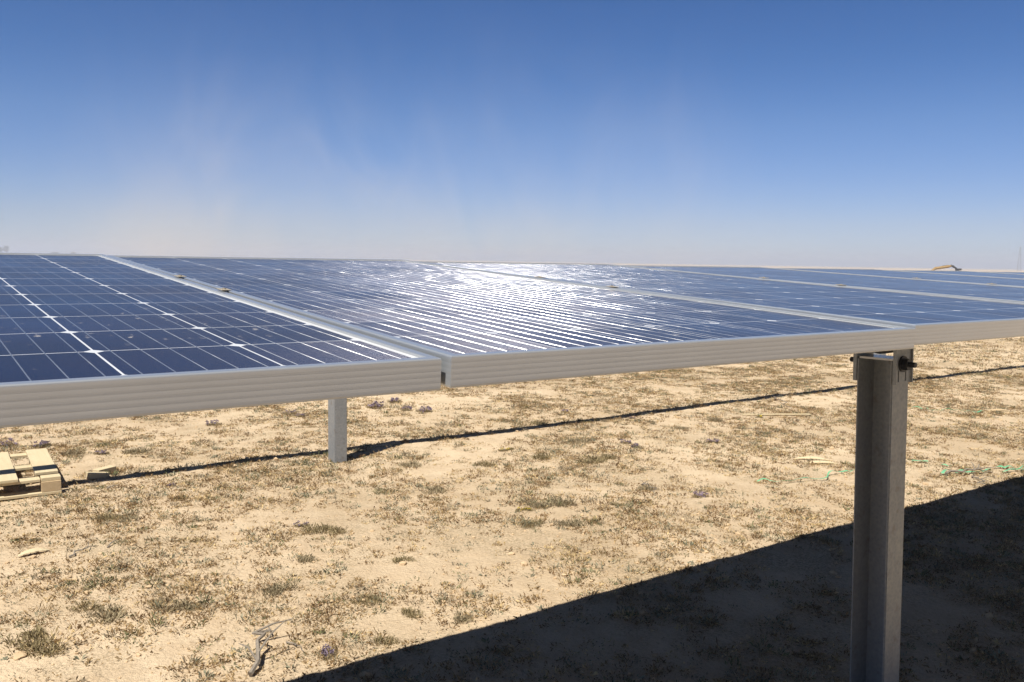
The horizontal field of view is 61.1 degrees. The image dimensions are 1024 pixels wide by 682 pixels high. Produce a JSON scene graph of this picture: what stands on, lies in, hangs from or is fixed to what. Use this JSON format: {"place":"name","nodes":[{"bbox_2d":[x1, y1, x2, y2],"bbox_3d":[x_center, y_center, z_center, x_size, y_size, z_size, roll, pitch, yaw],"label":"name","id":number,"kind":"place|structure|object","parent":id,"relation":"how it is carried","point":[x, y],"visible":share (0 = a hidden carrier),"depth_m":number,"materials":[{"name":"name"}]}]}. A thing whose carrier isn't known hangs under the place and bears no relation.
{"place":"outdoors","nodes":[
{"label":"outdoors","id":0,"kind":"place"},
{"bbox_2d":[0,255,1023,681],"bbox_3d":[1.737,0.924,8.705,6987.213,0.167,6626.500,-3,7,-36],"label":"ground","id":1,"kind":"structure","parent":0,"point":[794,565],"depth_m":5.09,"materials":[{"name":"beige sand"}]},
{"bbox_2d":[0,437,17,448],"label":"purple flower plant","id":2,"kind":"object","parent":1,"relation":"on","point":[2,444],"visible":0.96,"depth_m":7.58,"materials":[{"name":"purple plant"}]},
{"bbox_2d":[13,651,29,660],"bbox_3d":[-2.070,1.325,3.661,0.048,0.020,0.072,3,6,20],"label":"flat stone","id":3,"kind":"object","parent":1,"relation":"on","point":[19,655],"visible":0.99,"depth_m":3.65,"materials":[{"name":"stone"}]},
{"bbox_2d":[1,622,58,655],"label":"green tuft","id":4,"kind":"object","parent":1,"relation":"on","point":[36,632],"visible":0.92,"depth_m":3.77,"materials":[{"name":"plant"}]},
{"bbox_2d":[0,448,61,500],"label":"wooden pallet","id":5,"kind":"object","parent":1,"relation":"on","point":[41,464],"visible":1,"depth_m":6.14,"materials":[{"name":"brown wood"}]},
{"bbox_2d":[18,548,49,556],"bbox_3d":[-2.690,1.184,4.875,0.160,0.023,0.049,-4,7,-41],"label":"wood chip","id":6,"kind":"object","parent":1,"relation":"on","point":[32,550],"visible":1,"depth_m":4.87,"materials":[{"name":"brown wood"}]},
{"bbox_2d":[31,440,54,446],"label":"purple flower plant","id":7,"kind":"object","parent":1,"relation":"on","point":[45,443],"visible":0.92,"depth_m":7.59,"materials":[{"name":"plant"}]},
{"bbox_2d":[24,638,68,659],"bbox_3d":[-1.992,1.304,3.701,0.228,0.049,0.162,3,6,23],"label":"green tuft","id":8,"kind":"object","parent":1,"relation":"on","point":[53,646],"visible":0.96,"depth_m":3.69,"materials":[{"name":"plant"}]},
{"bbox_2d":[60,448,85,456],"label":"sage tuft","id":9,"kind":"object","parent":1,"relation":"on","point":[70,450],"visible":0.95,"depth_m":7.31,"materials":[{"name":"plant"}]},
{"bbox_2d":[69,543,93,557],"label":"dead twig","id":10,"kind":"object","parent":1,"relation":"on","point":[79,550],"visible":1,"depth_m":4.90,"materials":[{"name":"brown wood"}]},
{"bbox_2d":[66,597,104,612],"bbox_3d":[-2.058,1.270,4.175,0.160,0.045,0.170,-3,7,-38],"label":"green tuft","id":11,"kind":"object","parent":1,"relation":"on","point":[95,607],"visible":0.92,"depth_m":4.17,"materials":[{"name":"plant"}]},
{"bbox_2d":[86,465,115,478],"bbox_3d":[-3.151,1.017,6.659,0.155,0.066,0.279,3,6,26],"label":"wood offcut","id":12,"kind":"object","parent":1,"relation":"on","point":[98,473],"visible":0.93,"depth_m":6.61,"materials":[{"name":"brown wood"}]},
{"bbox_2d":[93,449,109,454],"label":"purple flower plant","id":13,"kind":"object","parent":1,"relation":"on","point":[103,452],"visible":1,"depth_m":7.32,"materials":[{"name":"plant"}]},
{"bbox_2d":[81,602,127,625],"bbox_3d":[-1.903,1.268,4.065,0.213,0.059,0.244,-3,7,-36],"label":"sage tuft","id":14,"kind":"object","parent":1,"relation":"on","point":[115,614],"visible":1,"depth_m":4.05,"materials":[{"name":"plant"}]},
{"bbox_2d":[89,512,120,521],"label":"green tuft","id":15,"kind":"object","parent":1,"relation":"on","point":[107,517],"visible":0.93,"depth_m":5.53,"materials":[{"name":"plant"}]},
{"bbox_2d":[115,510,140,523],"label":"sage tuft","id":16,"kind":"object","parent":1,"relation":"on","point":[128,518],"visible":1,"depth_m":5.53,"materials":[{"name":"plant"}]},
{"bbox_2d":[121,445,153,454],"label":"sage tuft","id":17,"kind":"object","parent":1,"relation":"on","point":[135,450],"visible":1,"depth_m":7.36,"materials":[{"name":"plant"}]},
{"bbox_2d":[145,594,190,612],"bbox_3d":[-1.664,1.264,4.199,0.211,0.050,0.216,-1,6,-17],"label":"sage tuft","id":18,"kind":"object","parent":1,"relation":"on","point":[170,607],"visible":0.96,"depth_m":4.18,"materials":[{"name":"plant"}]},
{"bbox_2d":[178,601,204,610],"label":"sage tuft","id":19,"kind":"object","parent":1,"relation":"on","point":[192,606],"visible":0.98,"depth_m":4.19,"materials":[{"name":"plant"}]},
{"bbox_2d":[205,419,221,426],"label":"purple flower plant","id":20,"kind":"object","parent":1,"relation":"on","point":[214,423],"visible":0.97,"depth_m":8.73,"materials":[{"name":"plant"}]},
{"bbox_2d":[257,577,298,598],"bbox_3d":[-1.198,1.250,4.410,0.185,0.058,0.211,2,5,11],"label":"sage tuft","id":21,"kind":"object","parent":1,"relation":"on","point":[274,591],"visible":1,"depth_m":4.42,"materials":[{"name":"plant"}]},
{"bbox_2d":[281,410,296,414],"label":"purple flower plant","id":22,"kind":"object","parent":1,"relation":"on","point":[294,411],"visible":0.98,"depth_m":9.38,"materials":[{"name":"plant"}]},
{"bbox_2d":[286,641,303,651],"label":"dead twig","id":23,"kind":"object","parent":1,"relation":"on","point":[287,642],"visible":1,"depth_m":3.80,"materials":[{"name":"wood"}]},
{"bbox_2d":[293,520,308,527],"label":"purple flower plant","id":24,"kind":"object","parent":1,"relation":"on","point":[299,524],"visible":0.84,"depth_m":5.51,"materials":[{"name":"plant"}]},
{"bbox_2d":[294,551,317,562],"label":"sage tuft","id":25,"kind":"object","parent":1,"relation":"on","point":[304,558],"visible":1,"depth_m":4.88,"materials":[{"name":"plant"}]},
{"bbox_2d":[299,522,330,534],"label":"green tuft","id":26,"kind":"object","parent":1,"relation":"on","point":[316,528],"visible":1,"depth_m":5.40,"materials":[{"name":"plant"}]},
{"bbox_2d":[317,644,338,659],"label":"purple flower plant","id":27,"kind":"object","parent":1,"relation":"on","point":[323,651],"visible":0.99,"depth_m":3.72,"materials":[{"name":"purple plant"}]},
{"bbox_2d":[321,524,347,536],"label":"green tuft","id":28,"kind":"object","parent":1,"relation":"on","point":[333,530],"visible":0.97,"depth_m":5.38,"materials":[{"name":"plant"}]},
{"bbox_2d":[328,398,346,462],"bbox_3d":[-1.452,0.407,7.209,0.111,1.914,0.255,-3,7,-36],"label":"steel post","id":29,"kind":"object","parent":1,"relation":"on","point":[337,429],"visible":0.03,"depth_m":7.19,"materials":[{"name":"metal"}]},
{"bbox_2d":[350,593,384,606],"bbox_3d":[-0.709,1.282,4.316,0.192,0.045,0.152,1,5,-3],"label":"green tuft","id":30,"kind":"object","parent":1,"relation":"on","point":[368,597],"visible":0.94,"depth_m":4.31,"materials":[{"name":"plant"}]},
{"bbox_2d":[366,400,385,409],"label":"purple flower plant","id":31,"kind":"object","parent":1,"relation":"on","point":[375,404],"visible":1,"depth_m":9.73,"materials":[{"name":"purple plant"}]},
{"bbox_2d":[373,634,402,645],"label":"green tuft","id":32,"kind":"object","parent":1,"relation":"on","point":[380,638],"visible":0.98,"depth_m":3.85,"materials":[{"name":"plant"}]},
{"bbox_2d":[387,397,402,402],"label":"purple flower plant","id":33,"kind":"object","parent":1,"relation":"on","point":[393,400],"visible":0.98,"depth_m":10.14,"materials":[{"name":"plant"}]},
{"bbox_2d":[391,553,415,563],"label":"green tuft","id":34,"kind":"object","parent":1,"relation":"on","point":[398,559],"visible":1,"depth_m":4.89,"materials":[{"name":"plant"}]},
{"bbox_2d":[401,406,411,411],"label":"purple flower plant","id":35,"kind":"object","parent":1,"relation":"on","point":[406,409],"visible":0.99,"depth_m":9.65,"materials":[{"name":"purple plant"}]},
{"bbox_2d":[397,459,423,467],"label":"sage tuft","id":36,"kind":"object","parent":1,"relation":"on","point":[407,464],"visible":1,"depth_m":7.17,"materials":[{"name":"plant"}]},
{"bbox_2d":[400,606,424,620],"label":"green tuft","id":37,"kind":"object","parent":1,"relation":"on","point":[410,613],"visible":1,"depth_m":4.15,"materials":[{"name":"plant"}]},
{"bbox_2d":[414,405,431,412],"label":"purple flower plant","id":38,"kind":"object","parent":1,"relation":"on","point":[429,408],"visible":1,"depth_m":9.59,"materials":[{"name":"plant"}]},
{"bbox_2d":[420,483,448,493],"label":"sage tuft","id":39,"kind":"object","parent":1,"relation":"on","point":[436,489],"visible":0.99,"depth_m":6.44,"materials":[{"name":"plant"}]},
{"bbox_2d":[451,609,474,623],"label":"sage tuft","id":40,"kind":"object","parent":1,"relation":"on","point":[458,617],"visible":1,"depth_m":4.10,"materials":[{"name":"plant"}]},
{"bbox_2d":[473,459,494,467],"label":"green tuft","id":41,"kind":"object","parent":1,"relation":"on","point":[485,463],"visible":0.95,"depth_m":7.26,"materials":[{"name":"plant"}]},
{"bbox_2d":[0,368,1022,681],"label":"dead stems","id":42,"kind":"object","parent":1,"relation":"on","point":[518,522],"depth_m":4.09,"materials":[{"name":"brown plant"}]},
{"bbox_2d":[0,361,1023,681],"bbox_3d":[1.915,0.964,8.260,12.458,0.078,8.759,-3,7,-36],"label":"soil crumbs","id":43,"kind":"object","parent":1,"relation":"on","point":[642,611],"visible":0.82,"depth_m":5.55,"materials":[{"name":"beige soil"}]},
{"bbox_2d":[0,337,1023,681],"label":"dry ground cover","id":44,"kind":"object","parent":1,"relation":"on","point":[618,463],"visible":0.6,"depth_m":5.98,"materials":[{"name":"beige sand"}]},
{"bbox_2d":[524,506,534,511],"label":"yellow flower plant","id":45,"kind":"object","parent":1,"relation":"on","point":[529,509],"visible":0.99,"depth_m":5.92,"materials":[{"name":"yellow plant"}]},
{"bbox_2d":[518,517,545,529],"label":"green tuft","id":46,"kind":"object","parent":1,"relation":"on","point":[531,522],"visible":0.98,"depth_m":5.59,"materials":[{"name":"plant"}]},
{"bbox_2d":[518,497,550,508],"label":"sage tuft","id":47,"kind":"object","parent":1,"relation":"on","point":[536,505],"visible":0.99,"depth_m":6.02,"materials":[{"name":"plant"}]},
{"bbox_2d":[529,419,547,424],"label":"green tuft","id":48,"kind":"object","parent":1,"relation":"on","point":[536,422],"visible":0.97,"depth_m":9.09,"materials":[{"name":"plant"}]},
{"bbox_2d":[530,451,556,459],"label":"green tuft","id":49,"kind":"object","parent":1,"relation":"on","point":[542,456],"visible":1,"depth_m":7.58,"materials":[{"name":"plant"}]},
{"bbox_2d":[543,495,577,506],"bbox_3d":[0.338,1.113,6.076,0.267,0.066,0.221,0,5,-6],"label":"sage tuft","id":50,"kind":"object","parent":1,"relation":"on","point":[554,501],"visible":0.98,"depth_m":6.06,"materials":[{"name":"plant"}]},
{"bbox_2d":[554,518,586,526],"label":"sage tuft","id":51,"kind":"object","parent":1,"relation":"on","point":[575,523],"visible":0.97,"depth_m":5.62,"materials":[{"name":"plant"}]},
{"bbox_2d":[562,435,592,444],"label":"sage tuft","id":52,"kind":"object","parent":1,"relation":"on","point":[576,439],"visible":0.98,"depth_m":8.22,"materials":[{"name":"plant"}]},
{"bbox_2d":[577,455,607,464],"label":"green tuft","id":53,"kind":"object","parent":1,"relation":"on","point":[590,460],"visible":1,"depth_m":7.39,"materials":[{"name":"plant"}]},
{"bbox_2d":[595,451,619,459],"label":"green tuft","id":54,"kind":"object","parent":1,"relation":"on","point":[613,457],"visible":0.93,"depth_m":7.56,"materials":[{"name":"plant"}]},
{"bbox_2d":[620,439,631,444],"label":"purple flower plant","id":55,"kind":"object","parent":1,"relation":"on","point":[626,442],"visible":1,"depth_m":8.20,"materials":[{"name":"purple plant"}]},
{"bbox_2d":[635,484,660,490],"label":"sage tuft","id":56,"kind":"object","parent":1,"relation":"on","point":[645,488],"visible":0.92,"depth_m":6.51,"materials":[{"name":"plant"}]},
{"bbox_2d":[669,425,687,429],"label":"sage tuft","id":57,"kind":"object","parent":1,"relation":"on","point":[681,427],"visible":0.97,"depth_m":8.88,"materials":[{"name":"plant"}]},
{"bbox_2d":[690,491,708,497],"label":"purple flower plant","id":58,"kind":"object","parent":1,"relation":"on","point":[698,494],"visible":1,"depth_m":6.35,"materials":[{"name":"purple plant"}]},
{"bbox_2d":[705,439,719,443],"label":"purple flower plant","id":59,"kind":"object","parent":1,"relation":"on","point":[712,441],"visible":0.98,"depth_m":8.26,"materials":[{"name":"plant"}]},
{"bbox_2d":[704,417,723,421],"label":"sage tuft","id":60,"kind":"object","parent":1,"relation":"on","point":[713,419],"visible":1,"depth_m":9.31,"materials":[{"name":"plant"}]},
{"bbox_2d":[742,414,810,414],"bbox_3d":[2.987,0.829,9.790,0.800,0.012,0.034,0,5,-6],"label":"wood stick","id":61,"kind":"object","parent":1,"relation":"on","point":[776,414],"visible":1,"depth_m":9.77,"materials":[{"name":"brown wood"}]},
{"bbox_2d":[773,391,788,406],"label":"dead twig","id":62,"kind":"object","parent":1,"relation":"on","point":[780,399],"visible":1,"depth_m":10.72,"materials":[{"name":"brown wood"}]},
{"bbox_2d":[757,469,854,480],"bbox_3d":[2.397,1.076,6.901,1.000,0.036,0.133,-1,6,-22],"label":"plastic strap","id":63,"kind":"object","parent":1,"relation":"on","point":[807,477],"visible":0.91,"depth_m":6.85,"materials":[{"name":"plastic"}]},
{"bbox_2d":[794,456,827,459],"bbox_3d":[2.635,1.032,7.622,0.300,0.028,0.035,2,5,7],"label":"bark strip","id":64,"kind":"object","parent":1,"relation":"on","point":[808,457],"visible":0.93,"depth_m":7.62,"materials":[{"name":"brown wood"}]},
{"bbox_2d":[804,460,837,463],"bbox_3d":[2.654,1.045,7.455,0.300,0.028,0.035,1,5,-1],"label":"bark strip","id":65,"kind":"object","parent":1,"relation":"on","point":[818,461],"visible":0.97,"depth_m":7.46,"materials":[{"name":"brown wood"}]},
{"bbox_2d":[850,348,916,681],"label":"steel post","id":66,"kind":"object","parent":1,"relation":"on","point":[880,445],"visible":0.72,"depth_m":3.35,"materials":[{"name":"metal"}]},
{"bbox_3d":[2.332,-0.137,3.921,11.700,0.214,0.546,-3,7,-36],"label":"torque tube","id":67,"kind":"object","parent":66,"relation":"on","visible":0},
{"bbox_2d":[0,253,440,427],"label":"solar panel","id":68,"kind":"object","parent":67,"relation":"on","point":[84,337],"visible":1,"depth_m":1.00,"materials":[{"name":"glass"}]},
{"bbox_2d":[107,255,915,387],"bbox_3d":[-0.234,-0.120,2.083,0.995,0.038,1.956,-3,10,-36],"label":"solar panel","id":69,"kind":"object","parent":67,"relation":"on","point":[471,327],"visible":0.83,"depth_m":1.51,"materials":[{"name":"glass"}]},
{"bbox_2d":[417,261,1023,344],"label":"solar panel","id":70,"kind":"object","parent":67,"relation":"on","point":[932,318],"visible":0.65,"depth_m":2.27,"materials":[{"name":"glass"}]},
{"bbox_2d":[625,265,1023,302],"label":"solar panel","id":71,"kind":"object","parent":67,"relation":"on","point":[982,291],"visible":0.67,"depth_m":3.30,"materials":[{"name":"glass"}]},
{"bbox_2d":[781,268,1023,286],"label":"solar panel","id":72,"kind":"object","parent":67,"relation":"on","point":[963,278],"visible":0.48,"depth_m":4.22,"materials":[{"name":"glass"}]},
{"bbox_2d":[896,270,1023,278],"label":"solar panel","id":73,"kind":"object","parent":67,"relation":"on","point":[994,274],"visible":0.36,"depth_m":5.04,"materials":[{"name":"glass"}]},
{"bbox_2d":[995,272,1023,273],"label":"solar panel","id":74,"kind":"object","parent":67,"relation":"on","point":[1011,272],"visible":0.18,"depth_m":5.75,"materials":[{"name":"glass"}]},
{"bbox_2d":[932,265,961,270],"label":"excavator","id":75,"kind":"object","parent":1,"relation":"on","point":[945,266],"visible":0.38,"depth_m":98.03,"materials":[{"name":"yellow metal"}]},
{"bbox_2d":[941,468,991,473],"bbox_3d":[3.767,1.074,7.182,0.512,0.035,0.075,0,5,-12],"label":"plastic strap","id":76,"kind":"object","parent":1,"relation":"on","point":[943,471],"visible":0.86,"depth_m":7.19,"materials":[{"name":"green plastic"}]},
{"bbox_2d":[945,462,993,474],"bbox_3d":[3.762,1.052,7.152,0.428,0.075,0.191,1,5,2],"label":"dead twig","id":77,"kind":"object","parent":1,"relation":"on","point":[965,469],"visible":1,"depth_m":7.11,"materials":[{"name":"brown wood"}]},
{"bbox_2d":[971,475,990,486],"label":"dead twig","id":78,"kind":"object","parent":1,"relation":"on","point":[973,476],"visible":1,"depth_m":6.88,"materials":[{"name":"brown wood"}]},
{"bbox_2d":[0,0,1023,268],"label":"sky","id":79,"kind":"structure","parent":0,"point":[867,133],"materials":[{"name":"blue"}]}
]}

